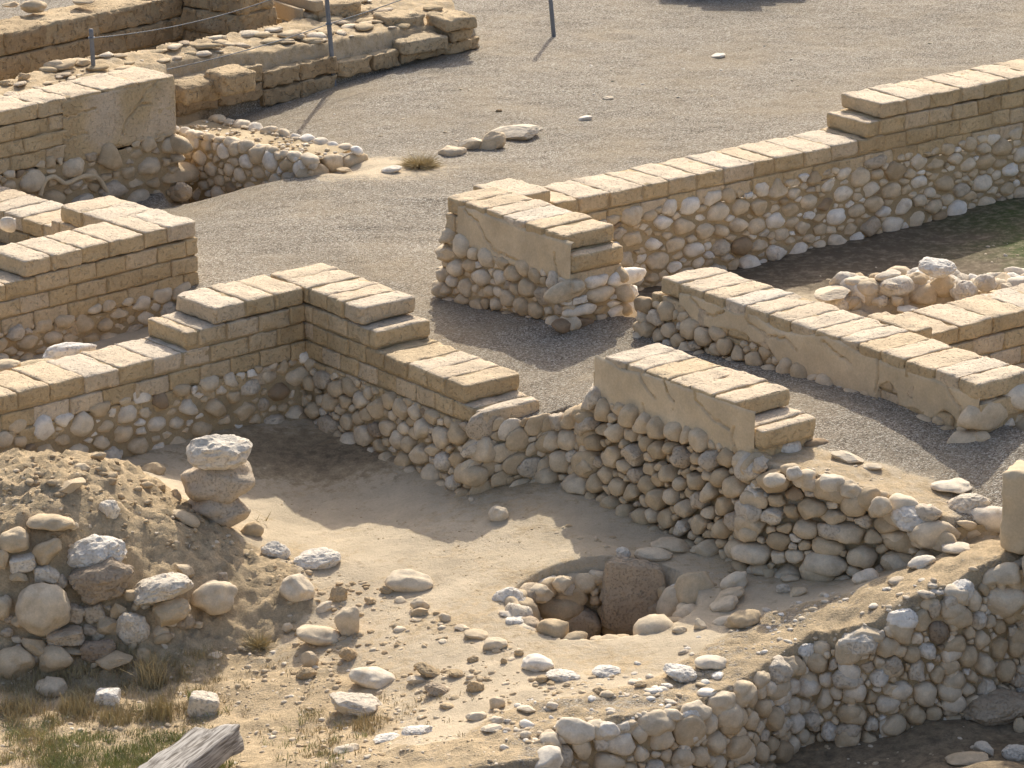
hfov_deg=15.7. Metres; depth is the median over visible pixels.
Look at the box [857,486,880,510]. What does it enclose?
rock
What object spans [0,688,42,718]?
dry grass tuft
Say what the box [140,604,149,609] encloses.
rock
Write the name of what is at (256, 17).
mud brick wall
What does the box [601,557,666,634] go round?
rock
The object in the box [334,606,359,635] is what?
rock
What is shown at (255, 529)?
rock
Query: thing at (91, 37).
steel post
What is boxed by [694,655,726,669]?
rock
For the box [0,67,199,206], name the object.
mud brick wall
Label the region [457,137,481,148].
rock
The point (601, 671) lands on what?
rock
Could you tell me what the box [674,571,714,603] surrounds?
rock
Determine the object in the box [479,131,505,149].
rock
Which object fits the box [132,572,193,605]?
rock
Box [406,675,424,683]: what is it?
rock
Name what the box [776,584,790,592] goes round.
rock
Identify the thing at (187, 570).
rock
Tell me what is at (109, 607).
rock
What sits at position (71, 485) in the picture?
rock
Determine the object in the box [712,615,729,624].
rock
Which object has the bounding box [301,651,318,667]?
rock
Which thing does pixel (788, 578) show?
rock
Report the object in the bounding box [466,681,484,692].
rock
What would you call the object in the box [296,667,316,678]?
rock
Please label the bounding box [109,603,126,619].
rock
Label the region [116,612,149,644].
rock
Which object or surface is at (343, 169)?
rock
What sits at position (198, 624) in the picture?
rock
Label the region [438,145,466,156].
rock
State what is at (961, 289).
rock
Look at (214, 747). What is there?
timber beam
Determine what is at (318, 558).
rock
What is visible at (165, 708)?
dry grass tuft
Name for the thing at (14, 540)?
rock
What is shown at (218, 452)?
rock
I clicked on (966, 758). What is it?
rock
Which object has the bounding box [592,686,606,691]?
rock
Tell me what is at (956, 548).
rock
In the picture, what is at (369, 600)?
rock
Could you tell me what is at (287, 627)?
rock
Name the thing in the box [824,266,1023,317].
rubble wall
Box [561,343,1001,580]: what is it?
mud brick wall
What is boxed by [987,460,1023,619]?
mud brick wall
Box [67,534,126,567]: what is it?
rock
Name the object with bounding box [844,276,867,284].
rock
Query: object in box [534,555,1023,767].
cobble wall
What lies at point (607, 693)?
rock
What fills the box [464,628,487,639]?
rock
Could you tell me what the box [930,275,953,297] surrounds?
rock
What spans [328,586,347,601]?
rock
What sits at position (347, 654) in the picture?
rock
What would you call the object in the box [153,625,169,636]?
rock
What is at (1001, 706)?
rock
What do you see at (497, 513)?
rock
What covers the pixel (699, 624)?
rock
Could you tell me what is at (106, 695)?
rock
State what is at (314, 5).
wooden board
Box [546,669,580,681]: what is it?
rock
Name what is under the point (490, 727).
rock
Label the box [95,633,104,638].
rock
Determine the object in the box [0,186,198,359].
mud brick wall
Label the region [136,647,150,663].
rock
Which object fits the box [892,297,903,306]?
rock
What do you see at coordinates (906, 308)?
rock
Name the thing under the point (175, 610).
rock
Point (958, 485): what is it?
rock
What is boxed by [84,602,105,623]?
rock
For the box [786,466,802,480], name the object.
rock
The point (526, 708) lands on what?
rock
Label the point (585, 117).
rock
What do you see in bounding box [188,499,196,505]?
rock
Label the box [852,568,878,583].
rock
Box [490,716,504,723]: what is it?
rock
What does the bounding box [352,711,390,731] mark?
dry grass tuft
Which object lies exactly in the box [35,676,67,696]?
rock
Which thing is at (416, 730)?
rock
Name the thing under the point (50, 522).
rock
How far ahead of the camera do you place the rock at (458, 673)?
23.16 m
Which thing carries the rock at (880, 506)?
on the mud brick wall at (688, 445)
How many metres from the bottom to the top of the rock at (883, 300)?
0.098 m
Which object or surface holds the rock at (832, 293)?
on the rubble wall at (912, 292)
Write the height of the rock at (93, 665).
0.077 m
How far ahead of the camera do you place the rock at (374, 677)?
23.26 m
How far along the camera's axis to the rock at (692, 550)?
24.60 m
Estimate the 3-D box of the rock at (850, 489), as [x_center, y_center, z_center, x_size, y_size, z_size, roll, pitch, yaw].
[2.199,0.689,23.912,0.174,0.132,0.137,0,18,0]
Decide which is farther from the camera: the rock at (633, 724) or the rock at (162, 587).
the rock at (162, 587)
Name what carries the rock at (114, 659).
on the ground at (368, 220)
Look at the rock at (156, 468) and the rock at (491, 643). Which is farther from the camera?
the rock at (156, 468)
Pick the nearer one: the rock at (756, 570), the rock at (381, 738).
the rock at (381, 738)
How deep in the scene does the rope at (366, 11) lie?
35.31 m
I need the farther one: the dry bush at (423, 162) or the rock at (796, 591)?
the dry bush at (423, 162)
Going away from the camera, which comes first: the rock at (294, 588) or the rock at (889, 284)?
the rock at (294, 588)
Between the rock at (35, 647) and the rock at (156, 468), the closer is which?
the rock at (35, 647)
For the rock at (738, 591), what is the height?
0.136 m
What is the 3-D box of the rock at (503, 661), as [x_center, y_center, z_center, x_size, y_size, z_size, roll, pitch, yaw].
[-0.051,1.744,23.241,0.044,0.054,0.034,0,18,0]
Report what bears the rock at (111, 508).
on the ground at (368, 220)
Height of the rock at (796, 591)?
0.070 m
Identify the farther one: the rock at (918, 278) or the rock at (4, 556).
the rock at (918, 278)
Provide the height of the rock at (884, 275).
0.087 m
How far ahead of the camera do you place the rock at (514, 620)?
23.77 m
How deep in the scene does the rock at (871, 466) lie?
24.22 m
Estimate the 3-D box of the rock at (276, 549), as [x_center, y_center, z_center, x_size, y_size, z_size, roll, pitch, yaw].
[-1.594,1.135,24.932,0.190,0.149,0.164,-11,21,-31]
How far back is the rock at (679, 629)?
23.46 m
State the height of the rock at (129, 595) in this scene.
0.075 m
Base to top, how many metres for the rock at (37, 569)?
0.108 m
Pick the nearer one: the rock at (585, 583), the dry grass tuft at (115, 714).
the dry grass tuft at (115, 714)
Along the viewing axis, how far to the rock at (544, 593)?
24.25 m
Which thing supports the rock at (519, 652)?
on the ground at (368, 220)
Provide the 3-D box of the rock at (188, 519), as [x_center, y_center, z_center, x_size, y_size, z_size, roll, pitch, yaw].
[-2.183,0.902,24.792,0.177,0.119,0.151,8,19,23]
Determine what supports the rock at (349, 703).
on the ground at (368, 220)
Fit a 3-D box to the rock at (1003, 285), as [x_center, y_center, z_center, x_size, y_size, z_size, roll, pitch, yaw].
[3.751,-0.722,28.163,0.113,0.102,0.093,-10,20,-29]
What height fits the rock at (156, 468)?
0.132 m
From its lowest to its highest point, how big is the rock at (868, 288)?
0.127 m
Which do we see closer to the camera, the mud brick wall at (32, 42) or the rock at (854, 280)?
the rock at (854, 280)
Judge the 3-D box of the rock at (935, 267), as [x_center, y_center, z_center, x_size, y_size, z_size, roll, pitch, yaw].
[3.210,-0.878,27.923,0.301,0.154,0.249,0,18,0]
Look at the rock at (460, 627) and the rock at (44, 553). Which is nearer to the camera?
the rock at (460, 627)
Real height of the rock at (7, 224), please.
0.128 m
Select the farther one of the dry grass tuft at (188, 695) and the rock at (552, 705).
the dry grass tuft at (188, 695)
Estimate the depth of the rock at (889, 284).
28.02 m
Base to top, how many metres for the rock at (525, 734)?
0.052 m
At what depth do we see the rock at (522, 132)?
32.96 m
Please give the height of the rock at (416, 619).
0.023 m
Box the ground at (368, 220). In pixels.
[0,0,1023,767]
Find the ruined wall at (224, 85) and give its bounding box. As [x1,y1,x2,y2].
[13,0,478,116]
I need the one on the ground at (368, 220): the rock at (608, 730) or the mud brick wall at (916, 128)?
the mud brick wall at (916, 128)
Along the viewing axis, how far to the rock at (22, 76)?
32.53 m
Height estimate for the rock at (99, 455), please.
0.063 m
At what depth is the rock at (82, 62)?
33.26 m
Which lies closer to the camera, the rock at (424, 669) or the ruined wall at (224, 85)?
the rock at (424, 669)
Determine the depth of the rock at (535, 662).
23.05 m
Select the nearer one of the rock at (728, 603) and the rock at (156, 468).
the rock at (728, 603)
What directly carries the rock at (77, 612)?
on the ground at (368, 220)
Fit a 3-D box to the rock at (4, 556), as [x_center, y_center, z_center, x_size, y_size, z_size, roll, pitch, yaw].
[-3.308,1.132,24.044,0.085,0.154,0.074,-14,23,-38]
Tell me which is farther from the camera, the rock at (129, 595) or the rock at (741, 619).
the rock at (129, 595)
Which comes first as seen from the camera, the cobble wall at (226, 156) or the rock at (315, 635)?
the rock at (315, 635)
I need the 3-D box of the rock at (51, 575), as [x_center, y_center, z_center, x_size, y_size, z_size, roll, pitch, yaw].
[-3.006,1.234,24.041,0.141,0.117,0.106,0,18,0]
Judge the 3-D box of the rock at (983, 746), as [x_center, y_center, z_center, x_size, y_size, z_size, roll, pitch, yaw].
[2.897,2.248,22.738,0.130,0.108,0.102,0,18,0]
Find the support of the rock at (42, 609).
on the ground at (368, 220)
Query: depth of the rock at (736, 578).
24.05 m
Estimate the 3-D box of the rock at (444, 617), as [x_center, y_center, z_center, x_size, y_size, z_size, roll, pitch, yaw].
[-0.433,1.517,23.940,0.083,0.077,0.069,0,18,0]
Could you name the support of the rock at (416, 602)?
on the ground at (368, 220)
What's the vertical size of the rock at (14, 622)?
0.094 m
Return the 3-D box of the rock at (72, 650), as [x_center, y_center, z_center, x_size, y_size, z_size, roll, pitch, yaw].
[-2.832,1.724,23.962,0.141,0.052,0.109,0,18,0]
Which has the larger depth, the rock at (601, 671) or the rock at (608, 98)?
the rock at (608, 98)
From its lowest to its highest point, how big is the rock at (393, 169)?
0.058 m
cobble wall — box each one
[176,114,367,203]
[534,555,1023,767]
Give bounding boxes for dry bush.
[233,627,275,652]
[395,148,444,171]
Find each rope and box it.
[95,0,269,37]
[166,24,326,69]
[332,0,400,22]
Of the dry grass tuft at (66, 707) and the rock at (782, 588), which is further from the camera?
the rock at (782, 588)
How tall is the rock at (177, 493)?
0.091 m
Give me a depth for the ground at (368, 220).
26.27 m
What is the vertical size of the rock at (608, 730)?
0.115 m
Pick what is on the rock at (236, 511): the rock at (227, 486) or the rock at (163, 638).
the rock at (227, 486)
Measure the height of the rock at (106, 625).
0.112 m
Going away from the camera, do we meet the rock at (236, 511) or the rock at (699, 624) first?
the rock at (699, 624)
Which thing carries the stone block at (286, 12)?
on the ruined wall at (224, 85)
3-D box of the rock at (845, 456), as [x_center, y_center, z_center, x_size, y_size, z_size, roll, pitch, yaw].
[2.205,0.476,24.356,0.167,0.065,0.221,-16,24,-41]
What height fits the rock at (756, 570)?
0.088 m
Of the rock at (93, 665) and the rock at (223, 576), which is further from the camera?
the rock at (223, 576)
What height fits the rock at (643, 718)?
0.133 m
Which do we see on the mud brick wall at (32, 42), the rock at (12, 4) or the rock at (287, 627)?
the rock at (12, 4)
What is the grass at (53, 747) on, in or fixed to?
on the ground at (368, 220)
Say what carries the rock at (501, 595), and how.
in the stone pit
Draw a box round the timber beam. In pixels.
[138,724,243,767]
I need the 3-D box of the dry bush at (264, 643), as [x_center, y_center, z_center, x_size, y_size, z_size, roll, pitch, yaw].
[-1.667,1.689,24.134,0.361,0.208,0.318,6,19,19]
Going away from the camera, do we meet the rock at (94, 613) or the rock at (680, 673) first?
the rock at (680, 673)
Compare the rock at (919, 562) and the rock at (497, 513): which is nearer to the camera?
the rock at (919, 562)
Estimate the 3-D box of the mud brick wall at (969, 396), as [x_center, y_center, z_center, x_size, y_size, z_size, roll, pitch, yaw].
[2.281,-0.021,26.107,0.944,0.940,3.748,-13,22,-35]
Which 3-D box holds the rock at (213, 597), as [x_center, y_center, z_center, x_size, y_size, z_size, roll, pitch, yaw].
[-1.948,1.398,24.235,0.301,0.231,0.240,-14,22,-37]
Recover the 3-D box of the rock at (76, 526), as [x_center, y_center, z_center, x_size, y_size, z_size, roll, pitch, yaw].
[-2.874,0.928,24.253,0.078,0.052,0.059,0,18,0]
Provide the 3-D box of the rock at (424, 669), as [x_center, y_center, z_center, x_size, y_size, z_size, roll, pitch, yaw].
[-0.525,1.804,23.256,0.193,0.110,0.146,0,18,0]
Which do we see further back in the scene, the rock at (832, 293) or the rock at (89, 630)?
the rock at (832, 293)
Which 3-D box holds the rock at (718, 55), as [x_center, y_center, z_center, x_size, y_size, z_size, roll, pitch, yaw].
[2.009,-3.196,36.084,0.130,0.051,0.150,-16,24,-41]
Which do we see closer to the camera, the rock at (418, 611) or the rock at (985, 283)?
the rock at (418, 611)
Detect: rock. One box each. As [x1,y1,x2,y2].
[0,80,13,85]
[0,217,15,232]
[0,359,20,371]
[0,526,29,552]
[0,549,8,568]
[0,596,12,620]
[0,627,13,636]
[0,646,34,679]
[2,1,19,6]
[4,615,12,623]
[9,552,36,573]
[9,572,27,581]
[11,615,22,627]
[11,635,21,642]
[15,582,70,637]
[18,73,30,80]
[20,0,46,12]
[22,638,46,656]
[26,513,74,530]
[32,537,61,565]
[34,565,48,582]
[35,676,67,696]
[38,565,59,583]
[38,645,72,671]
[39,661,49,672]
[43,60,62,66]
[46,624,84,646]
[54,574,68,588]
[58,477,85,493]
[64,646,80,654]
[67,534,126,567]
[68,557,133,604]
[69,603,85,623]
[70,522,78,529]
[72,0,94,4]
[74,463,90,471]
[75,58,90,66]
[79,638,115,662]
[83,624,96,635]
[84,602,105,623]
[90,452,105,459]
[90,663,97,668]
[92,636,100,640]
[94,688,120,705]
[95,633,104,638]
[96,616,116,634]
[96,650,132,669]
[99,500,119,519]
[103,605,111,610]
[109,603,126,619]
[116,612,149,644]
[122,590,135,601]
[128,642,137,650]
[131,604,139,610]
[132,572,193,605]
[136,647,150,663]
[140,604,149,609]
[141,462,165,474]
[152,597,190,626]
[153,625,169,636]
[153,633,172,644]
[156,483,165,491]
[171,489,181,499]
[172,509,199,527]
[174,182,191,200]
[174,564,194,577]
[176,614,195,629]
[181,461,254,503]
[186,434,252,469]
[187,690,219,717]
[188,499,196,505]
[190,580,237,615]
[192,498,250,526]
[194,621,202,628]
[207,651,222,658]
[219,572,227,580]
[240,521,263,536]
[260,541,290,558]
[279,573,314,602]
[282,623,292,632]
[293,547,340,569]
[296,624,341,645]
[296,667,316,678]
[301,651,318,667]
[316,601,331,612]
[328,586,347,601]
[329,691,381,716]
[333,743,358,753]
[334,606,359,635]
[336,167,352,172]
[338,647,356,661]
[349,666,394,689]
[364,597,376,604]
[373,732,399,743]
[379,585,393,593]
[381,165,401,172]
[384,569,433,591]
[401,725,432,734]
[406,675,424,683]
[410,596,429,608]
[410,607,427,616]
[410,617,421,621]
[413,662,440,676]
[424,682,449,695]
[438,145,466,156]
[439,613,450,621]
[445,669,462,677]
[454,624,466,630]
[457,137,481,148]
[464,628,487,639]
[465,711,486,720]
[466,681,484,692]
[467,655,478,662]
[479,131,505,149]
[480,723,502,731]
[483,637,507,649]
[488,506,508,520]
[489,697,505,709]
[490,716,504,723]
[491,124,539,139]
[492,587,525,601]
[499,610,511,616]
[500,658,506,663]
[505,616,523,623]
[514,649,523,655]
[517,705,534,712]
[520,730,531,738]
[521,653,553,671]
[530,584,553,603]
[533,675,547,683]
[545,702,558,709]
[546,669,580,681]
[552,575,571,591]
[555,717,594,744]
[574,573,596,593]
[578,115,592,120]
[592,665,620,677]
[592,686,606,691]
[599,690,613,697]
[599,721,620,739]
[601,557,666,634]
[602,96,613,99]
[616,547,630,556]
[621,719,637,734]
[634,547,672,560]
[634,680,646,686]
[640,711,647,723]
[650,537,689,552]
[663,663,696,682]
[664,708,683,721]
[672,626,686,633]
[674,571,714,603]
[690,545,696,552]
[694,618,706,629]
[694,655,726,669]
[709,595,738,611]
[711,53,725,57]
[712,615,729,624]
[715,586,744,600]
[720,571,747,589]
[724,609,760,628]
[750,564,777,575]
[763,472,785,487]
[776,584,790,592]
[780,574,799,581]
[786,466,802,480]
[790,587,806,596]
[802,478,815,491]
[814,285,849,301]
[819,473,844,491]
[831,450,863,462]
[840,480,861,497]
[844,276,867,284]
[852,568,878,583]
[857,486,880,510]
[858,281,878,295]
[862,463,882,469]
[868,496,891,517]
[875,269,900,280]
[877,295,888,307]
[880,279,905,290]
[890,506,923,532]
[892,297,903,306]
[897,305,918,312]
[907,555,935,568]
[909,272,929,284]
[918,257,956,277]
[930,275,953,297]
[930,478,971,493]
[941,542,969,553]
[945,751,988,765]
[946,493,989,513]
[949,280,977,300]
[959,687,1023,725]
[973,741,993,755]
[974,274,996,291]
[997,283,1012,289]
[1001,744,1023,760]
[1013,717,1023,732]
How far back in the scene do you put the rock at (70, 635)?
23.90 m
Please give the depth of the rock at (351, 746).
22.22 m
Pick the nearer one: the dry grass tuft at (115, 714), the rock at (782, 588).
the dry grass tuft at (115, 714)
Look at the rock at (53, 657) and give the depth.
23.83 m
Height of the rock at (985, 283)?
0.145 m
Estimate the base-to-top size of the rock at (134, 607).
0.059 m
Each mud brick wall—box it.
[0,0,184,80]
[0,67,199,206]
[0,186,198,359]
[0,263,601,497]
[180,0,277,41]
[431,186,646,333]
[473,58,1023,290]
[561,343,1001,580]
[632,267,1023,443]
[867,283,1023,367]
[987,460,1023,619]
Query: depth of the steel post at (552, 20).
36.96 m
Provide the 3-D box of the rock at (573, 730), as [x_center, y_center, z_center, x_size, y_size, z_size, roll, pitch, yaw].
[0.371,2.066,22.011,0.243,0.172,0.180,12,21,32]
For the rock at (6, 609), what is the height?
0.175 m
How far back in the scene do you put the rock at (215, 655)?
23.96 m
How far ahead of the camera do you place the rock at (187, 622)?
24.06 m
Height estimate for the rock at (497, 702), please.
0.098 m
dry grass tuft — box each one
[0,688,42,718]
[58,687,91,716]
[95,701,132,727]
[123,646,180,689]
[138,691,175,721]
[187,687,198,700]
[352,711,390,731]
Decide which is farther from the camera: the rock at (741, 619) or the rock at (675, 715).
the rock at (741, 619)
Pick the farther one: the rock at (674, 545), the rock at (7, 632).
the rock at (674, 545)
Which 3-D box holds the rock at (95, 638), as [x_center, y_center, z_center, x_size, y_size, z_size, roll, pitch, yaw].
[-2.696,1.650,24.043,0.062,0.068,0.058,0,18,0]
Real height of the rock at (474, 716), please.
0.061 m
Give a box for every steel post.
[88,29,95,65]
[325,0,336,85]
[548,0,555,36]
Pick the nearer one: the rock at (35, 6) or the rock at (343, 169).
the rock at (343, 169)
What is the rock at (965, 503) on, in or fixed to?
on the rock
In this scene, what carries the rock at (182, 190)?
on the ground at (368, 220)
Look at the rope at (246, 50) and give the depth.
34.20 m
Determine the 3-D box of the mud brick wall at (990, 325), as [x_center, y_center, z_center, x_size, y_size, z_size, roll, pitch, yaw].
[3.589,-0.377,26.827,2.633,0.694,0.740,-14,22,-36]
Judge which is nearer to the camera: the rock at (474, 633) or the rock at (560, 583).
the rock at (474, 633)
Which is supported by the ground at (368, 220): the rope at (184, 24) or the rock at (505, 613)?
the rock at (505, 613)
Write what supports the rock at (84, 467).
on the ground at (368, 220)
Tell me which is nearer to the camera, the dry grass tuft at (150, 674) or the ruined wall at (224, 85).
the dry grass tuft at (150, 674)
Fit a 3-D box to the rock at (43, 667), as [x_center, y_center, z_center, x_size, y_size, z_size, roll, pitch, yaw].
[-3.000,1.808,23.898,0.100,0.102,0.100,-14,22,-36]
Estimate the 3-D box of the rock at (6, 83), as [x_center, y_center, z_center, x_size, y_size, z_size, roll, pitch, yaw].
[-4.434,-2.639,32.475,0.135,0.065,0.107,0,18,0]
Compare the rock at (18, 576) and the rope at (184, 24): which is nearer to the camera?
the rock at (18, 576)
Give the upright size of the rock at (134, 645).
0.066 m
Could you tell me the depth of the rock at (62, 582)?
24.04 m
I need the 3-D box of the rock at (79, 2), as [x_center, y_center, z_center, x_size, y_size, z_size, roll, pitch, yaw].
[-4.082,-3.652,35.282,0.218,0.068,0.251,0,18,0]
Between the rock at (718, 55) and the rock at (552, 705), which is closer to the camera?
the rock at (552, 705)
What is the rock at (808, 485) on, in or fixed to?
on the mud brick wall at (688, 445)
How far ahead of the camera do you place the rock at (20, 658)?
23.82 m
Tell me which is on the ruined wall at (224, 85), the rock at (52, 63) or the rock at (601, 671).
the rock at (52, 63)
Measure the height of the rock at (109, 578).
0.304 m
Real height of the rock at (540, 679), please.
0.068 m
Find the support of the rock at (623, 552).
on the ground at (368, 220)
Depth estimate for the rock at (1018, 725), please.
23.10 m
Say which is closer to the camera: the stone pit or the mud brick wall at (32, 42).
the stone pit
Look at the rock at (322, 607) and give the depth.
24.30 m
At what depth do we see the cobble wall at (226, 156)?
32.47 m
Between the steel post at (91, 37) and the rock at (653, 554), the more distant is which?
the steel post at (91, 37)
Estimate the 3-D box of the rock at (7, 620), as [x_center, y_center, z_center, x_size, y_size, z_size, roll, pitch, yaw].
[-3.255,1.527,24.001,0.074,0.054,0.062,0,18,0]
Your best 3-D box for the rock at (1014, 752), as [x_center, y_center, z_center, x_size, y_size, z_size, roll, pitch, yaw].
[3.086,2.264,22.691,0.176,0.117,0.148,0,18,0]
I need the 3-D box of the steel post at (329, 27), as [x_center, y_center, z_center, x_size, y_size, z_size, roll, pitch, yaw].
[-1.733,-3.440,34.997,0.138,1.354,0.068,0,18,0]
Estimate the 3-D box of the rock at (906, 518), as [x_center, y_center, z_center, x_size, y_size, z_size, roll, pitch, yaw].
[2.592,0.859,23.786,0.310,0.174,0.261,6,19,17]
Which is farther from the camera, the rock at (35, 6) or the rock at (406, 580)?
the rock at (35, 6)
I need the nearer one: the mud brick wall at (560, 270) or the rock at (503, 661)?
the rock at (503, 661)
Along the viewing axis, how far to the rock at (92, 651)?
23.87 m
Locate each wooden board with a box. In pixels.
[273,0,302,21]
[277,0,322,11]
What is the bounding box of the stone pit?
[505,570,695,639]
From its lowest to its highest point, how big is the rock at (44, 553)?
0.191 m
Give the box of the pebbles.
[0,29,1018,767]
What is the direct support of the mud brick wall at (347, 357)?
on the ground at (368, 220)
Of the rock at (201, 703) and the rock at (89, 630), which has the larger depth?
the rock at (89, 630)
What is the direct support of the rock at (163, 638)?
on the ground at (368, 220)
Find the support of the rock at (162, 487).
on the ground at (368, 220)
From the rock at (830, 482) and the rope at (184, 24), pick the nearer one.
the rock at (830, 482)
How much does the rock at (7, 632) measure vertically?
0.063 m
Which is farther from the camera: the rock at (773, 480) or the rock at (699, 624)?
the rock at (773, 480)
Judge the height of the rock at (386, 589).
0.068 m
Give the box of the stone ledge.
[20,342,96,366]
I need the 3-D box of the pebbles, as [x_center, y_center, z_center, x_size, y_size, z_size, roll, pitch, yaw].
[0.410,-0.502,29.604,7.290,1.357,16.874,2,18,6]
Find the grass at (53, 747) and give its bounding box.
[0,641,493,767]
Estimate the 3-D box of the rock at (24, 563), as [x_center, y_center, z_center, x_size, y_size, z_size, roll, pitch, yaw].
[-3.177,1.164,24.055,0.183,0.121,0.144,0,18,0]
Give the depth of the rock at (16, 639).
23.95 m
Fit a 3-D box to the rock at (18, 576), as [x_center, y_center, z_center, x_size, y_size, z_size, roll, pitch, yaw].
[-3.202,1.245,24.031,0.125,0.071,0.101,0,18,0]
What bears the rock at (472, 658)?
on the ground at (368, 220)
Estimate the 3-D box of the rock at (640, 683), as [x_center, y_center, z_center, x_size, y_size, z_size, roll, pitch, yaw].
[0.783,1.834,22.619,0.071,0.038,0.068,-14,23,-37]
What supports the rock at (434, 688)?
on the ground at (368, 220)

